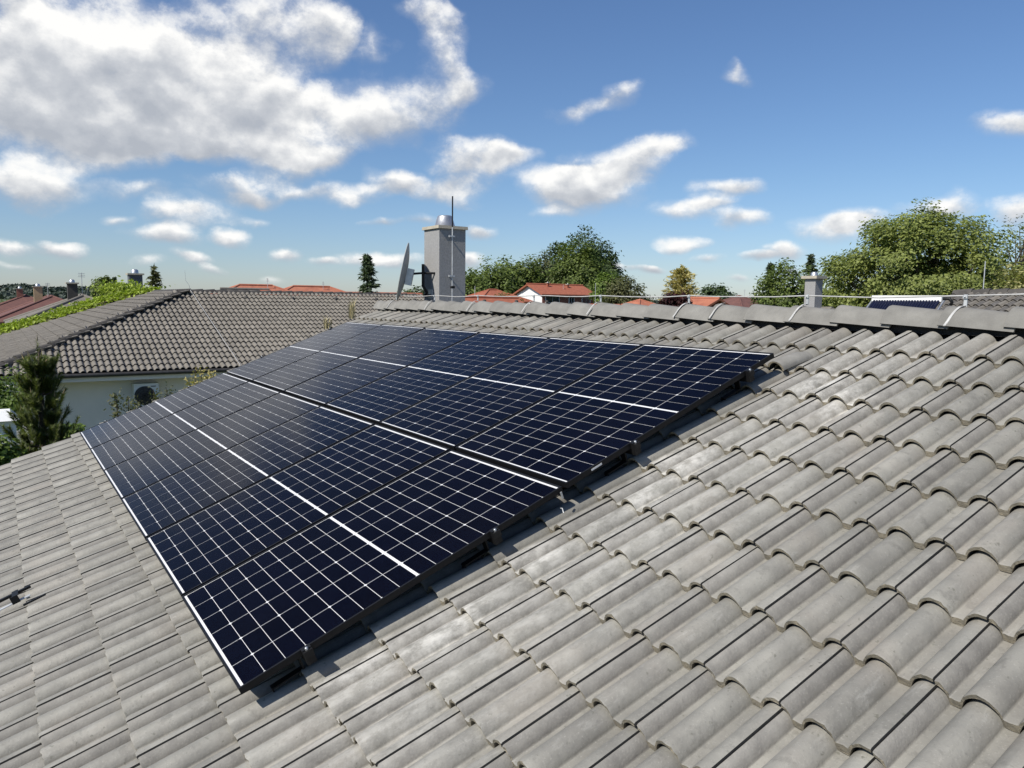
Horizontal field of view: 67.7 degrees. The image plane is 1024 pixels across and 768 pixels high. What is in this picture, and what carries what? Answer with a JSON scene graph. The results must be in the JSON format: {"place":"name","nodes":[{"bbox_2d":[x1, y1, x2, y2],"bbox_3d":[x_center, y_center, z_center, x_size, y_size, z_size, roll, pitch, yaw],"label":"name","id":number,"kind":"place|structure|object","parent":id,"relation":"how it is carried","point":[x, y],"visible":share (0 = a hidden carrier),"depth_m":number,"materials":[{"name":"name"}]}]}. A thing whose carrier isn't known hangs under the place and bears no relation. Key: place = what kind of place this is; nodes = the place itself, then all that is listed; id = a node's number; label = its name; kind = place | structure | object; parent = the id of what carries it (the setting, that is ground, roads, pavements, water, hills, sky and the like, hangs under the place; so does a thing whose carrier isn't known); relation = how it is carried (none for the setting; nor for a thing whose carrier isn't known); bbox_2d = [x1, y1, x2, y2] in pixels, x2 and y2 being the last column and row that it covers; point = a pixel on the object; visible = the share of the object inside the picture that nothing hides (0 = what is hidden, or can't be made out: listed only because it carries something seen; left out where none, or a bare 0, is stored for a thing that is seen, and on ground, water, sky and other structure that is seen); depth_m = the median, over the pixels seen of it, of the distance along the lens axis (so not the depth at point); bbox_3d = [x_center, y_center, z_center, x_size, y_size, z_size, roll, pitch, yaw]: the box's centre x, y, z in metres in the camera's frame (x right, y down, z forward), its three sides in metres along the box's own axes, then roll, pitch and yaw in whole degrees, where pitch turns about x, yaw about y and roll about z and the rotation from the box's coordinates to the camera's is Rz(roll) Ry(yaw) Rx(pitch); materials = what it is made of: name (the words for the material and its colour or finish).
{"place":"outdoors","nodes":[
{"label":"outdoors","id":0,"kind":"place"},
{"bbox_2d":[0,409,18,446],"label":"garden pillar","id":1,"kind":"structure","parent":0,"point":[5,420],"depth_m":14.52,"materials":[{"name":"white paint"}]},
{"bbox_2d":[125,269,143,287],"bbox_3d":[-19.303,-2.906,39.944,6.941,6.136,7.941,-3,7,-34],"label":"chimney","id":2,"kind":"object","parent":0,"point":[134,274],"depth_m":39.29,"materials":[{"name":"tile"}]},
{"bbox_2d":[220,287,269,294],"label":"grey dormer house","id":3,"kind":"structure","parent":0,"point":[234,288],"depth_m":63.34,"materials":[{"name":"tile"}]},
{"bbox_2d":[322,315,334,328],"bbox_3d":[-2.729,-0.937,11.361,0.378,0.222,0.331,0,6,-6],"label":"dry grass tuft","id":4,"kind":"object","parent":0,"point":[326,325],"visible":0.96,"depth_m":11.31,"materials":[{"name":"beige plant"}]},
{"bbox_2d":[347,300,355,318],"bbox_3d":[-2.406,-1.156,11.478,0.201,0.346,0.224,-3,7,-34],"label":"dry grass tuft","id":5,"kind":"object","parent":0,"point":[351,308],"visible":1,"depth_m":11.47,"materials":[{"name":"beige plant"}]},
{"bbox_2d":[467,289,531,302],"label":"red roofed house","id":6,"kind":"structure","parent":0,"point":[490,292],"depth_m":82.92,"materials":[{"name":"tile"}]},
{"bbox_2d":[0,0,1023,300],"label":"sky","id":7,"kind":"structure","parent":0,"point":[215,144],"materials":[{"name":"blue"}]},
{"bbox_2d":[513,282,593,303],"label":"red roofed house","id":8,"kind":"structure","parent":0,"point":[554,290],"depth_m":89.50,"materials":[{"name":"tile"}]},
{"bbox_2d":[545,296,559,302],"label":"window","id":9,"kind":"structure","parent":8,"relation":"in","point":[550,298],"depth_m":87.91,"materials":[{"name":"black glass"}]},
{"bbox_2d":[569,297,573,302],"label":"window","id":10,"kind":"structure","parent":8,"relation":"in","point":[571,299],"depth_m":89.47,"materials":[{"name":"grey glass"}]},
{"bbox_2d":[581,297,589,303],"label":"window","id":11,"kind":"structure","parent":8,"relation":"in","point":[584,299],"depth_m":90.66,"materials":[{"name":"black glass"}]},
{"bbox_2d":[621,299,655,305],"label":"red roofed house","id":12,"kind":"structure","parent":0,"point":[642,302],"depth_m":79.11,"materials":[{"name":"tile"}]},
{"bbox_2d":[723,295,757,306],"label":"red roofed house","id":13,"kind":"structure","parent":0,"point":[741,301],"depth_m":83.19,"materials":[{"name":"red tile"}]},
{"bbox_2d":[801,272,834,308],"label":"grey roofed house","id":14,"kind":"structure","parent":0,"point":[814,283],"depth_m":21.59,"materials":[{"name":"tile"}]},
{"label":"ground","id":15,"kind":"structure","parent":0,"visible":0},
{"bbox_2d":[0,433,29,465],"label":"bush","id":16,"kind":"object","parent":15,"relation":"on","point":[8,453],"visible":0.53,"depth_m":11.69,"materials":[{"name":"green plant"}]},
{"bbox_2d":[0,287,33,311],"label":"maroon roofed house","id":17,"kind":"structure","parent":15,"relation":"on","point":[20,299],"depth_m":85.53,"materials":[{"name":"tile"}]},
{"bbox_2d":[0,364,34,431],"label":"bush","id":18,"kind":"object","parent":15,"relation":"on","point":[7,399],"visible":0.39,"depth_m":16.20,"materials":[{"name":"green plant"}]},
{"bbox_2d":[0,284,63,323],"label":"maroon roofed house","id":19,"kind":"structure","parent":15,"relation":"on","point":[39,300],"depth_m":62.02,"materials":[{"name":"tile"}]},
{"bbox_2d":[0,337,79,455],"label":"pine tree","id":20,"kind":"object","parent":15,"relation":"on","point":[35,387],"visible":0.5,"depth_m":12.37,"materials":[{"name":"green plant"}]},
{"bbox_2d":[3,279,92,322],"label":"grey roofed house","id":21,"kind":"structure","parent":15,"relation":"on","point":[72,291],"depth_m":44.98,"materials":[{"name":"tile"}]},
{"bbox_2d":[63,423,85,439],"bbox_3d":[-8.868,1.958,15.460,0.603,2.375,0.571,-3,7,-34],"label":"bush","id":22,"kind":"object","parent":15,"relation":"on","point":[81,427],"visible":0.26,"depth_m":15.26,"materials":[{"name":"green plant"}]},
{"bbox_2d":[89,275,112,296],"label":"broadleaf tree","id":23,"kind":"object","parent":15,"relation":"on","point":[98,281],"visible":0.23,"depth_m":51.17,"materials":[{"name":"green plant"}]},
{"bbox_2d":[104,388,133,417],"bbox_3d":[-5.998,1.707,11.886,0.535,3.315,0.515,-3,7,-34],"label":"shrub","id":24,"kind":"object","parent":15,"relation":"on","point":[115,405],"visible":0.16,"depth_m":11.69,"materials":[{"name":"green plant"}]},
{"bbox_2d":[130,396,146,409],"bbox_3d":[-5.998,1.736,12.175,0.594,3.195,0.466,-3,7,-34],"label":"shrub","id":25,"kind":"object","parent":15,"relation":"on","point":[138,404],"visible":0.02,"depth_m":11.98,"materials":[{"name":"green plant"}]},
{"bbox_2d":[146,386,161,402],"bbox_3d":[-5.744,1.666,12.299,0.478,3.314,0.621,3,7,22],"label":"shrub","id":26,"kind":"object","parent":15,"relation":"on","point":[155,397],"visible":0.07,"depth_m":12.06,"materials":[{"name":"green plant"}]},
{"bbox_2d":[147,265,163,289],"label":"spruce tree","id":27,"kind":"object","parent":15,"relation":"on","point":[155,279],"visible":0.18,"depth_m":43.54,"materials":[{"name":"green plant"}]},
{"bbox_2d":[160,381,175,396],"bbox_3d":[-5.557,1.608,12.676,0.552,3.351,0.437,-2,7,-25],"label":"shrub","id":28,"kind":"object","parent":15,"relation":"on","point":[166,390],"visible":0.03,"depth_m":12.47,"materials":[{"name":"green plant"}]},
{"bbox_2d":[191,365,216,385],"bbox_3d":[-5.320,1.436,13.310,0.549,3.565,0.580,5,7,32],"label":"shrub","id":29,"kind":"object","parent":15,"relation":"on","point":[206,377],"visible":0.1,"depth_m":13.11,"materials":[{"name":"green plant"}]},
{"bbox_2d":[211,284,286,293],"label":"red roofed house","id":30,"kind":"structure","parent":15,"relation":"on","point":[272,287],"depth_m":69.41,"materials":[{"name":"tile"}]},
{"bbox_2d":[0,289,548,443],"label":"hipped house","id":31,"kind":"structure","parent":15,"relation":"on","point":[171,337],"depth_m":21.72,"materials":[{"name":"tile"}]},
{"bbox_2d":[0,275,170,334],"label":"climbing plant","id":32,"kind":"object","parent":31,"relation":"on","point":[122,290],"visible":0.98,"depth_m":30.77,"materials":[{"name":"green plant"}]},
{"bbox_2d":[132,382,158,407],"bbox_3d":[-9.464,0.415,19.729,0.585,0.890,0.400,-3,7,-34],"label":"air conditioner","id":33,"kind":"object","parent":31,"relation":"attached to","point":[141,391],"visible":0.74,"depth_m":19.55,"materials":[{"name":"white paint"}]},
{"bbox_2d":[185,276,239,363],"bbox_3d":[-8.879,-1.853,22.622,0.152,3.166,5.655,-4,8,-36],"label":"conductor cable","id":34,"kind":"object","parent":31,"relation":"attached to","point":[211,321],"visible":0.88,"depth_m":22.80,"materials":[{"name":"white metal"}]},
{"bbox_2d":[284,285,342,290],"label":"red roofed house","id":35,"kind":"structure","parent":15,"relation":"on","point":[308,288],"depth_m":73.04,"materials":[{"name":"tile"}]},
{"bbox_2d":[258,290,422,295],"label":"red roofed house","id":36,"kind":"structure","parent":15,"relation":"on","point":[336,291],"depth_m":60.79,"materials":[{"name":"tile"}]},
{"bbox_2d":[355,253,381,296],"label":"spruce tree","id":37,"kind":"object","parent":15,"relation":"on","point":[368,270],"visible":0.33,"depth_m":55.27,"materials":[{"name":"green plant"}]},
{"bbox_2d":[402,285,423,294],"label":"broadleaf tree","id":38,"kind":"object","parent":15,"relation":"on","point":[414,291],"visible":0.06,"depth_m":98.80,"materials":[{"name":"green plant"}]},
{"bbox_2d":[465,269,494,295],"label":"broadleaf tree","id":39,"kind":"object","parent":15,"relation":"on","point":[475,287],"visible":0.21,"depth_m":102.90,"materials":[{"name":"green plant"}]},
{"bbox_2d":[466,255,522,293],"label":"broadleaf tree","id":40,"kind":"object","parent":15,"relation":"on","point":[498,277],"visible":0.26,"depth_m":114.18,"materials":[{"name":"green plant"}]},
{"bbox_2d":[465,296,523,302],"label":"red roofed house","id":41,"kind":"structure","parent":15,"relation":"on","point":[493,299],"depth_m":60.15,"materials":[{"name":"tile"}]},
{"bbox_2d":[495,290,526,303],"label":"bush","id":42,"kind":"object","parent":15,"relation":"on","point":[507,294],"depth_m":69.53,"materials":[{"name":"green plant"}]},
{"bbox_2d":[0,215,1023,767],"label":"tiled house","id":43,"kind":"structure","parent":15,"relation":"on","point":[804,549],"depth_m":3.24,"materials":[{"name":"tile"}]},
{"bbox_2d":[0,585,45,610],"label":"roof step hook","id":44,"kind":"object","parent":43,"relation":"attached to","point":[13,597],"visible":1,"depth_m":4.83,"materials":[{"name":"metal"}]},
{"bbox_2d":[104,420,316,691],"bbox_3d":[-2.827,0.864,6.010,0.168,0.216,6.974,-3,7,-34],"label":"mounting rail","id":45,"kind":"object","parent":43,"relation":"attached to","point":[309,656],"visible":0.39,"depth_m":3.19,"materials":[{"name":"metal"}]},
{"bbox_2d":[79,373,248,448],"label":"photovoltaic module","id":46,"kind":"object","parent":45,"relation":"on","point":[123,424],"visible":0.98,"depth_m":8.63,"materials":[{"name":"blue glass"}]},
{"bbox_2d":[90,381,279,471],"bbox_3d":[-3.312,0.386,7.726,1.722,0.031,1.134,-27,20,-29],"label":"photovoltaic module","id":47,"kind":"object","parent":45,"relation":"on","point":[127,446],"visible":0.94,"depth_m":7.68,"materials":[{"name":"blue glass"}]},
{"bbox_2d":[103,392,320,498],"bbox_3d":[-2.666,0.496,6.776,1.722,0.032,1.134,-27,20,-29],"label":"photovoltaic module","id":48,"kind":"object","parent":45,"relation":"on","point":[153,466],"visible":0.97,"depth_m":6.72,"materials":[{"name":"blue glass"}]},
{"bbox_2d":[121,406,373,540],"bbox_3d":[-2.023,0.605,5.824,1.722,0.032,1.134,-27,20,-29],"label":"photovoltaic module","id":49,"kind":"object","parent":45,"relation":"on","point":[156,507],"visible":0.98,"depth_m":5.75,"materials":[{"name":"blue glass"}]},
{"bbox_2d":[146,424,449,595],"bbox_3d":[-1.375,0.715,4.876,1.722,0.030,1.134,-27,20,-29],"label":"photovoltaic module","id":50,"kind":"object","parent":45,"relation":"on","point":[203,546],"visible":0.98,"depth_m":4.78,"materials":[{"name":"black glass"}]},
{"bbox_2d":[181,450,562,694],"bbox_3d":[-0.731,0.827,3.925,1.722,0.031,1.134,-27,20,-29],"label":"photovoltaic module","id":51,"kind":"object","parent":45,"relation":"on","point":[264,615],"visible":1,"depth_m":3.79,"materials":[{"name":"black glass"}]},
{"bbox_2d":[187,386,502,567],"bbox_3d":[-2.056,0.464,6.486,0.168,0.216,6.974,-3,7,-34],"label":"mounting rail","id":52,"kind":"object","parent":43,"relation":"attached to","point":[496,536],"visible":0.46,"depth_m":3.66,"materials":[{"name":"metal"}]},
{"bbox_2d":[397,243,434,299],"bbox_3d":[-1.509,-1.655,11.229,0.636,0.836,0.695,-3,7,-34],"label":"satellite dish","id":53,"kind":"object","parent":43,"relation":"attached to","point":[407,274],"visible":0.98,"depth_m":11.10,"materials":[{"name":"metal"}]},
{"bbox_2d":[260,356,640,475],"bbox_3d":[-1.313,0.079,6.945,0.168,0.216,6.974,-3,7,-34],"label":"mounting rail","id":54,"kind":"object","parent":43,"relation":"attached to","point":[635,449],"visible":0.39,"depth_m":4.12,"materials":[{"name":"metal"}]},
{"bbox_2d":[227,322,381,381],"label":"photovoltaic module","id":55,"kind":"object","parent":54,"relation":"on","point":[271,362],"visible":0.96,"depth_m":9.48,"materials":[{"name":"blue glass"}]},
{"bbox_2d":[252,324,425,392],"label":"photovoltaic module","id":56,"kind":"object","parent":54,"relation":"on","point":[286,377],"visible":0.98,"depth_m":8.51,"materials":[{"name":"blue glass"}]},
{"bbox_2d":[284,328,479,406],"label":"photovoltaic module","id":57,"kind":"object","parent":54,"relation":"on","point":[323,389],"visible":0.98,"depth_m":7.56,"materials":[{"name":"blue glass"}]},
{"bbox_2d":[325,332,549,424],"bbox_3d":[-0.656,-0.101,6.670,1.722,0.031,1.134,-27,20,-29],"label":"photovoltaic module","id":58,"kind":"object","parent":54,"relation":"on","point":[387,396],"visible":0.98,"depth_m":6.60,"materials":[{"name":"blue glass"}]},
{"bbox_2d":[379,337,642,450],"bbox_3d":[-0.013,0.009,5.718,1.722,0.032,1.134,-27,20,-29],"label":"photovoltaic module","id":59,"kind":"object","parent":54,"relation":"on","point":[455,415],"visible":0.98,"depth_m":5.64,"materials":[{"name":"blue glass"}]},
{"bbox_2d":[455,344,773,487],"bbox_3d":[0.633,0.117,4.767,1.722,0.031,1.135,-27,20,-29],"label":"photovoltaic module","id":60,"kind":"object","parent":54,"relation":"on","point":[570,435],"visible":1,"depth_m":4.65,"materials":[{"name":"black glass"}]},
{"bbox_2d":[448,196,454,300],"bbox_3d":[-0.899,-1.738,11.117,0.095,1.950,0.120,-3,7,-34],"label":"lightning rod","id":61,"kind":"object","parent":43,"relation":"on","point":[452,275],"visible":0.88,"depth_m":11.06,"materials":[{"name":"metal"}]},
{"bbox_2d":[328,328,754,400],"bbox_3d":[-0.551,-0.317,7.417,0.168,0.216,6.974,-3,7,-34],"label":"mounting rail","id":62,"kind":"object","parent":43,"relation":"attached to","point":[749,376],"visible":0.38,"depth_m":4.60,"materials":[{"name":"metal"}]},
{"bbox_2d":[387,293,1023,325],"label":"lightning conductor","id":63,"kind":"object","parent":43,"relation":"attached to","point":[965,296],"visible":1,"depth_m":5.76,"materials":[{"name":"white metal"}]},
{"bbox_2d":[486,254,549,292],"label":"broadleaf tree","id":64,"kind":"object","parent":15,"relation":"on","point":[528,273],"visible":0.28,"depth_m":118.59,"materials":[{"name":"green plant"}]},
{"bbox_2d":[529,249,561,283],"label":"broadleaf tree","id":65,"kind":"object","parent":15,"relation":"on","point":[545,260],"visible":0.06,"depth_m":123.34,"materials":[{"name":"green plant"}]},
{"bbox_2d":[545,236,610,303],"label":"broadleaf tree","id":66,"kind":"object","parent":15,"relation":"on","point":[572,269],"visible":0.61,"depth_m":108.92,"materials":[{"name":"green plant"}]},
{"bbox_2d":[539,224,626,276],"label":"poplar tree","id":67,"kind":"object","parent":15,"relation":"on","point":[601,250],"visible":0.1,"depth_m":124.75,"materials":[{"name":"green plant"}]},
{"bbox_2d":[588,271,619,303],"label":"bush","id":68,"kind":"object","parent":15,"relation":"on","point":[601,278],"visible":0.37,"depth_m":86.65,"materials":[{"name":"green plant"}]},
{"bbox_2d":[596,254,627,284],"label":"broadleaf tree","id":69,"kind":"object","parent":15,"relation":"on","point":[611,266],"visible":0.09,"depth_m":123.76,"materials":[{"name":"green plant"}]},
{"bbox_2d":[597,274,655,303],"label":"bush","id":70,"kind":"object","parent":15,"relation":"on","point":[618,288],"visible":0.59,"depth_m":82.45,"materials":[{"name":"green plant"}]},
{"bbox_2d":[656,290,692,306],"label":"maroon bush","id":71,"kind":"object","parent":15,"relation":"on","point":[675,301],"visible":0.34,"depth_m":58.84,"materials":[{"name":"red plant"}]},
{"bbox_2d":[656,264,699,299],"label":"golden conifer","id":72,"kind":"object","parent":15,"relation":"on","point":[681,277],"visible":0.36,"depth_m":65.07,"materials":[{"name":"yellow plant"}]},
{"bbox_2d":[685,297,729,306],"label":"red roofed house","id":73,"kind":"structure","parent":15,"relation":"on","point":[709,301],"depth_m":60.23,"materials":[{"name":"tile"}]},
{"bbox_2d":[697,283,736,299],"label":"broadleaf tree","id":74,"kind":"object","parent":15,"relation":"on","point":[718,291],"visible":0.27,"depth_m":93.42,"materials":[{"name":"green plant"}]},
{"bbox_2d":[760,261,774,303],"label":"spruce tree","id":75,"kind":"object","parent":15,"relation":"on","point":[769,265],"visible":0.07,"depth_m":61.25,"materials":[{"name":"green plant"}]},
{"bbox_2d":[749,257,827,307],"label":"broadleaf tree","id":76,"kind":"object","parent":15,"relation":"on","point":[789,289],"visible":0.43,"depth_m":54.78,"materials":[{"name":"green plant"}]},
{"bbox_2d":[799,253,818,297],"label":"spruce tree","id":77,"kind":"object","parent":15,"relation":"on","point":[811,261],"visible":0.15,"depth_m":59.18,"materials":[{"name":"green plant"}]},
{"bbox_2d":[813,197,1023,308],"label":"walnut tree","id":78,"kind":"object","parent":15,"relation":"on","point":[928,272],"visible":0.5,"depth_m":25.43,"materials":[{"name":"green plant"}]},
{"bbox_2d":[920,288,1023,336],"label":"hipped house","id":79,"kind":"structure","parent":15,"relation":"on","point":[1007,303],"depth_m":16.54,"materials":[{"name":"tile"}]},
{"bbox_2d":[866,295,953,332],"bbox_3d":[7.595,0.678,15.462,2.200,4.926,1.775,-3,7,-34],"label":"solar collector","id":80,"kind":"object","parent":79,"relation":"on","point":[919,302],"visible":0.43,"depth_m":15.35,"materials":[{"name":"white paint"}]},
{"bbox_2d":[983,261,985,288],"bbox_3d":[11.639,-2.352,18.841,0.140,1.350,0.140,-3,7,-34],"label":"antenna mast","id":81,"kind":"object","parent":79,"relation":"on","point":[984,274],"visible":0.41,"depth_m":18.79,"materials":[{"name":"metal"}]},
{"bbox_2d":[984,255,1023,295],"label":"pale shrub","id":82,"kind":"object","parent":15,"relation":"on","point":[1019,278],"visible":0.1,"depth_m":21.24,"materials":[{"name":"green plant"}]},
{"bbox_2d":[993,213,1023,285],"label":"sparse tree","id":83,"kind":"object","parent":15,"relation":"on","point":[1020,247],"visible":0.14,"depth_m":29.33,"materials":[{"name":"green plant"}]},
{"bbox_3d":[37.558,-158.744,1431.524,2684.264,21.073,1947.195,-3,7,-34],"label":"hills","id":84,"kind":"structure","parent":0,"visible":0},
{"bbox_2d":[0,282,756,302],"bbox_3d":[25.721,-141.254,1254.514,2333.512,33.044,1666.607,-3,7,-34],"label":"forest","id":85,"kind":"object","parent":84,"relation":"on","point":[9,291],"visible":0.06,"depth_m":1058.02,"materials":[{"name":"green plant"}]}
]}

